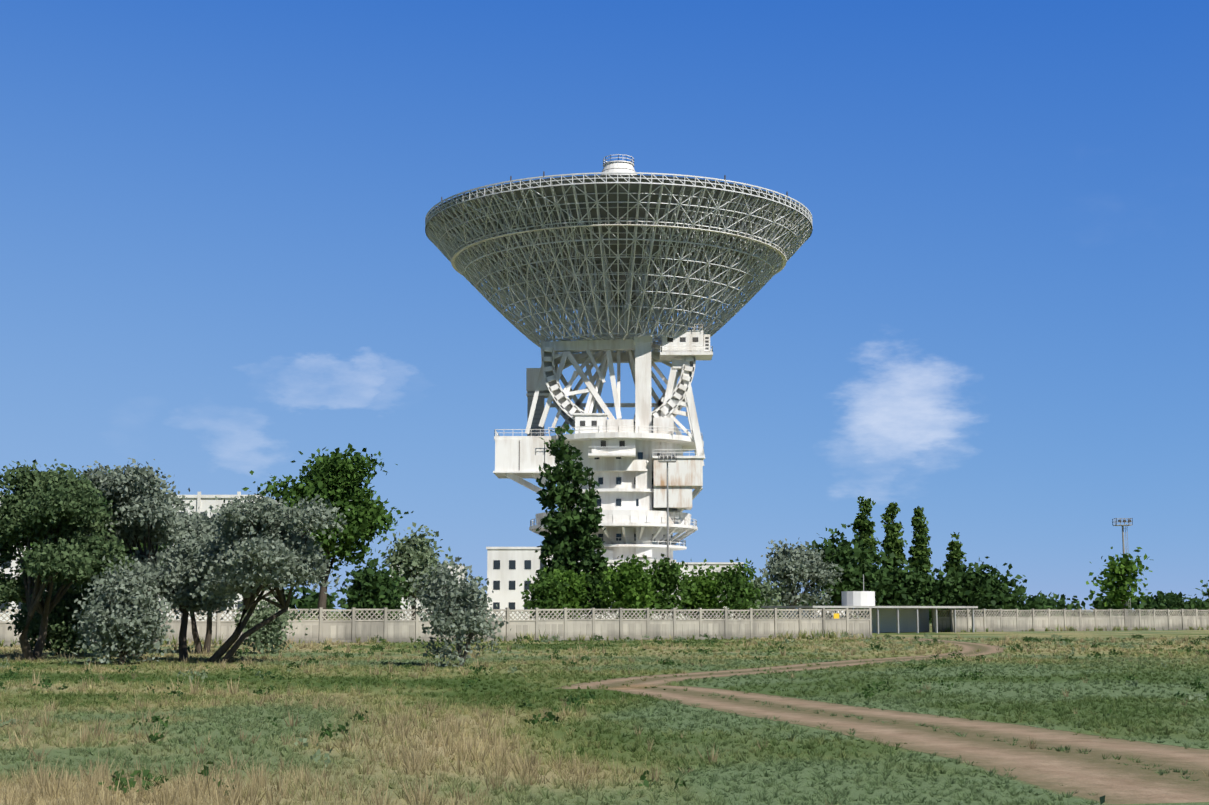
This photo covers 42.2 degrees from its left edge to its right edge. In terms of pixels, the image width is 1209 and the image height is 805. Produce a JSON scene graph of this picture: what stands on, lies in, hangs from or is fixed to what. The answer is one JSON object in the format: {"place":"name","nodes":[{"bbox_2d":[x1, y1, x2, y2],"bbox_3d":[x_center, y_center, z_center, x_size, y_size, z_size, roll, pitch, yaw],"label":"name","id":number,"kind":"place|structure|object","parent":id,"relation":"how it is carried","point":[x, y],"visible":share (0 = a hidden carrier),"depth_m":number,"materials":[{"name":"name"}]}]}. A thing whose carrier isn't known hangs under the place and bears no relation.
{"place":"outdoors","nodes":[
{"label":"outdoors","id":0,"kind":"place"},
{"bbox_2d":[0,492,465,620],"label":"background buildings","id":1,"kind":"structure","parent":0,"point":[202,503],"depth_m":254.99,"materials":[{"name":"white concrete"}]},
{"bbox_2d":[0,618,1208,804],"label":"field ground","id":2,"kind":"structure","parent":0,"point":[1011,693],"depth_m":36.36,"materials":[{"name":"green plant"}]},
{"bbox_2d":[6,577,104,656],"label":"bush","id":3,"kind":"object","parent":2,"relation":"on","point":[60,631],"visible":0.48,"depth_m":82.00,"materials":[{"name":"green plant"}]},
{"bbox_2d":[0,459,136,659],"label":"olive tree","id":4,"kind":"object","parent":2,"relation":"on","point":[49,511],"visible":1,"depth_m":74.42,"materials":[{"name":"green plant"}]},
{"bbox_2d":[65,555,178,664],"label":"bush","id":5,"kind":"object","parent":2,"relation":"on","point":[120,617],"visible":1,"depth_m":68.62,"materials":[{"name":"green plant"}]},
{"bbox_2d":[75,469,174,589],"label":"dark tree","id":6,"kind":"object","parent":2,"relation":"on","point":[141,544],"depth_m":148.50,"materials":[{"name":"green plant"}]},
{"bbox_2d":[69,458,194,657],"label":"olive tree","id":7,"kind":"object","parent":2,"relation":"on","point":[143,503],"visible":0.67,"depth_m":78.25,"materials":[{"name":"green plant"}]},
{"bbox_2d":[138,526,236,660],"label":"olive tree","id":8,"kind":"object","parent":2,"relation":"on","point":[176,586],"visible":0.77,"depth_m":72.78,"materials":[{"name":"green plant"}]},
{"bbox_2d":[158,502,268,653],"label":"olive tree","id":9,"kind":"object","parent":2,"relation":"on","point":[195,522],"visible":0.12,"depth_m":86.49,"materials":[{"name":"green plant"}]},
{"bbox_2d":[179,489,351,661],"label":"olive tree","id":10,"kind":"object","parent":2,"relation":"on","point":[266,543],"visible":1,"depth_m":69.65,"materials":[{"name":"green plant"}]},
{"bbox_2d":[231,588,310,654],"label":"bush","id":11,"kind":"object","parent":2,"relation":"on","point":[268,634],"visible":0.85,"depth_m":86.67,"materials":[{"name":"green plant"}]},
{"bbox_2d":[242,443,413,619],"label":"tree","id":12,"kind":"object","parent":2,"relation":"on","point":[337,478],"visible":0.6,"depth_m":167.64,"materials":[{"name":"green plant"}]},
{"bbox_2d":[328,558,409,619],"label":"green tree wood","id":13,"kind":"object","parent":2,"relation":"on","point":[367,589],"visible":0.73,"depth_m":147.36,"materials":[{"name":"green plant"}]},
{"bbox_2d":[374,522,452,619],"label":"tree","id":14,"kind":"object","parent":2,"relation":"on","point":[415,552],"visible":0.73,"depth_m":168.45,"materials":[{"name":"green plant"}]},
{"bbox_2d":[402,555,510,666],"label":"bush","id":15,"kind":"object","parent":2,"relation":"on","point":[461,605],"visible":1,"depth_m":66.56,"materials":[{"name":"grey plant"}]},
{"bbox_2d":[519,570,570,619],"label":"tree wood","id":16,"kind":"object","parent":2,"relation":"on","point":[543,593],"visible":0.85,"depth_m":208.88,"materials":[{"name":"green plant"}]},
{"bbox_2d":[527,424,592,613],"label":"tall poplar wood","id":17,"kind":"object","parent":2,"relation":"on","point":[560,540],"visible":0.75,"depth_m":220.38,"materials":[{"name":"green plant"}]},
{"bbox_2d":[530,563,591,618],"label":"tree wood","id":18,"kind":"object","parent":2,"relation":"on","point":[574,596],"visible":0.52,"depth_m":213.79,"materials":[{"name":"green plant"}]},
{"bbox_2d":[572,466,608,618],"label":"tree","id":19,"kind":"object","parent":2,"relation":"on","point":[590,517],"visible":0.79,"depth_m":218.40,"materials":[{"name":"green plant"}]},
{"bbox_2d":[574,561,618,618],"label":"tree wood","id":20,"kind":"object","parent":2,"relation":"on","point":[596,592],"visible":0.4,"depth_m":217.90,"materials":[{"name":"green plant"}]},
{"bbox_2d":[0,607,1208,646],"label":"concrete fence","id":21,"kind":"object","parent":2,"relation":"on","point":[320,629],"visible":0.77,"depth_m":128.35,"materials":[{"name":"grey concrete"}]},
{"bbox_2d":[833,613,838,618],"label":"fence signs","id":22,"kind":"object","parent":21,"relation":"attached to","point":[835,615],"visible":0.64,"depth_m":136.26,"materials":[{"name":"yellow metal"}]},
{"bbox_2d":[0,632,1208,804],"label":"weeds","id":23,"kind":"object","parent":2,"relation":"on","point":[328,732],"visible":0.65,"depth_m":51.19,"materials":[{"name":"green plant"}]},
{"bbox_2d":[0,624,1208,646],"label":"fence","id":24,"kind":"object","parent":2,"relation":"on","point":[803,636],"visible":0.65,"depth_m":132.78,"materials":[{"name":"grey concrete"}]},
{"bbox_2d":[486,440,743,619],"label":"building","id":25,"kind":"structure","parent":2,"relation":"on","point":[510,570],"depth_m":268.92,"materials":[{"name":"white paint"}]},
{"bbox_2d":[493,324,712,556],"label":"antenna support structure","id":26,"kind":"object","parent":25,"relation":"on","point":[518,459],"visible":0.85,"depth_m":272.99,"materials":[{"name":"white paint"}]},
{"bbox_2d":[441,154,787,350],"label":"dish fittings","id":27,"kind":"object","parent":26,"relation":"on","point":[618,165],"visible":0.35,"depth_m":274.96,"materials":[{"name":"white metal"}]},
{"bbox_2d":[425,172,812,353],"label":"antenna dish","id":28,"kind":"object","parent":26,"relation":"on","point":[503,298],"visible":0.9,"depth_m":267.67,"materials":[{"name":"white metal"}]},
{"bbox_2d":[428,175,809,309],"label":"dish truss framework","id":29,"kind":"object","parent":28,"relation":"attached to","point":[633,188],"visible":0.21,"depth_m":261.98,"materials":[{"name":"white metal"}]},
{"bbox_2d":[653,458,702,509],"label":"rusty alidade boxes","id":30,"kind":"object","parent":26,"relation":"attached to","point":[685,476],"visible":0.79,"depth_m":268.74,"materials":[{"name":"white metal"}]},
{"bbox_2d":[594,553,662,618],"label":"tree wood","id":31,"kind":"object","parent":2,"relation":"on","point":[631,586],"visible":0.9,"depth_m":208.48,"materials":[{"name":"green plant"}]},
{"bbox_2d":[658,453,675,617],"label":"floodlight pole","id":32,"kind":"object","parent":2,"relation":"on","point":[667,462],"visible":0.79,"depth_m":235.38,"materials":[{"name":"metal"}]},
{"bbox_2d":[644,554,702,618],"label":"tree wood","id":33,"kind":"object","parent":2,"relation":"on","point":[671,579],"visible":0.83,"depth_m":213.21,"materials":[{"name":"green plant"}]},
{"bbox_2d":[674,559,730,618],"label":"tree wood","id":34,"kind":"object","parent":2,"relation":"on","point":[706,582],"visible":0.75,"depth_m":218.25,"materials":[{"name":"green plant"}]},
{"bbox_2d":[710,557,770,617],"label":"tree wood","id":35,"kind":"object","parent":2,"relation":"on","point":[737,587],"visible":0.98,"depth_m":209.16,"materials":[{"name":"green plant"}]},
{"bbox_2d":[729,569,785,618],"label":"tree wood","id":36,"kind":"object","parent":2,"relation":"on","point":[765,586],"visible":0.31,"depth_m":213.83,"materials":[{"name":"green plant"}]},
{"bbox_2d":[554,638,1005,688],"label":"dirt path","id":37,"kind":"structure","parent":2,"relation":"on","point":[970,647],"depth_m":63.28,"materials":[{"name":"brown soil"}]},
{"bbox_2d":[759,538,842,608],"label":"tree","id":38,"kind":"object","parent":2,"relation":"on","point":[791,568],"visible":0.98,"depth_m":218.89,"materials":[{"name":"green plant"}]},
{"bbox_2d":[797,524,923,613],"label":"tree","id":39,"kind":"object","parent":2,"relation":"on","point":[845,557],"visible":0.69,"depth_m":227.19,"materials":[{"name":"green plant"}]},
{"bbox_2d":[850,496,881,612],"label":"poplar tree","id":40,"kind":"object","parent":2,"relation":"on","point":[863,524],"visible":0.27,"depth_m":237.91,"materials":[{"name":"green plant"}]},
{"bbox_2d":[761,574,977,633],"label":"gate shed","id":41,"kind":"structure","parent":2,"relation":"on","point":[907,619],"depth_m":170.43,"materials":[{"name":"metal"}]},
{"bbox_2d":[878,501,907,574],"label":"poplar tree","id":42,"kind":"object","parent":2,"relation":"on","point":[891,542],"visible":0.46,"depth_m":237.71,"materials":[{"name":"green plant"}]},
{"bbox_2d":[606,685,1208,804],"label":"track","id":43,"kind":"structure","parent":2,"relation":"on","point":[1098,776],"depth_m":27.38,"materials":[{"name":"brown soil"}]},
{"bbox_2d":[872,559,943,616],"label":"tree wood","id":44,"kind":"object","parent":2,"relation":"on","point":[903,596],"visible":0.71,"depth_m":231.13,"materials":[{"name":"green plant"}]},
{"bbox_2d":[906,506,932,579],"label":"poplar tree","id":45,"kind":"object","parent":2,"relation":"on","point":[919,550],"visible":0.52,"depth_m":237.64,"materials":[{"name":"green plant"}]},
{"bbox_2d":[911,564,965,622],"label":"tree wood","id":46,"kind":"object","parent":2,"relation":"on","point":[937,588],"visible":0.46,"depth_m":231.41,"materials":[{"name":"green plant"}]},
{"bbox_2d":[943,532,966,616],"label":"poplar tree","id":47,"kind":"object","parent":2,"relation":"on","point":[955,552],"visible":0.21,"depth_m":237.36,"materials":[{"name":"green plant"}]},
{"bbox_2d":[924,556,1026,616],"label":"tree wood","id":48,"kind":"object","parent":2,"relation":"on","point":[978,586],"visible":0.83,"depth_m":231.10,"materials":[{"name":"green plant"}]},
{"bbox_2d":[983,585,1027,616],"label":"tree wood","id":49,"kind":"object","parent":2,"relation":"on","point":[1018,596],"visible":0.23,"depth_m":233.91,"materials":[{"name":"green plant"}]},
{"bbox_2d":[1086,546,1151,612],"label":"tree","id":50,"kind":"object","parent":2,"relation":"on","point":[1117,593],"visible":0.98,"depth_m":257.47,"materials":[{"name":"green plant"}]},
{"bbox_2d":[1112,518,1132,615],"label":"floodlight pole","id":51,"kind":"object","parent":2,"relation":"on","point":[1124,521],"visible":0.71,"depth_m":259.47,"materials":[{"name":"metal"}]},
{"bbox_2d":[1155,591,1202,615],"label":"tree wood","id":52,"kind":"object","parent":2,"relation":"on","point":[1180,603],"visible":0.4,"depth_m":265.06,"materials":[{"name":"green plant"}]},
{"bbox_2d":[1194,580,1208,606],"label":"tree","id":53,"kind":"object","parent":2,"relation":"on","point":[1206,594],"visible":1,"depth_m":266.29,"materials":[{"name":"green plant"}]},
{"bbox_2d":[0,0,1208,610],"label":"sky","id":54,"kind":"structure","parent":0,"point":[219,264],"materials":[{"name":"blue"}]},
{"bbox_2d":[292,611,1162,617],"bbox_3d":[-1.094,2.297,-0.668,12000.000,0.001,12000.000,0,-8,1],"label":"ground","id":55,"kind":"structure","parent":0,"point":[331,612],"depth_m":1003.04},
{"bbox_2d":[284,576,1208,616],"bbox_3d":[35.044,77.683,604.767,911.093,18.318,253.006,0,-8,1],"label":"distant tree line leaves","id":56,"kind":"object","parent":55,"relation":"on","point":[1040,602],"visible":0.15,"depth_m":644.65,"materials":[{"name":"green plant"}]}
]}

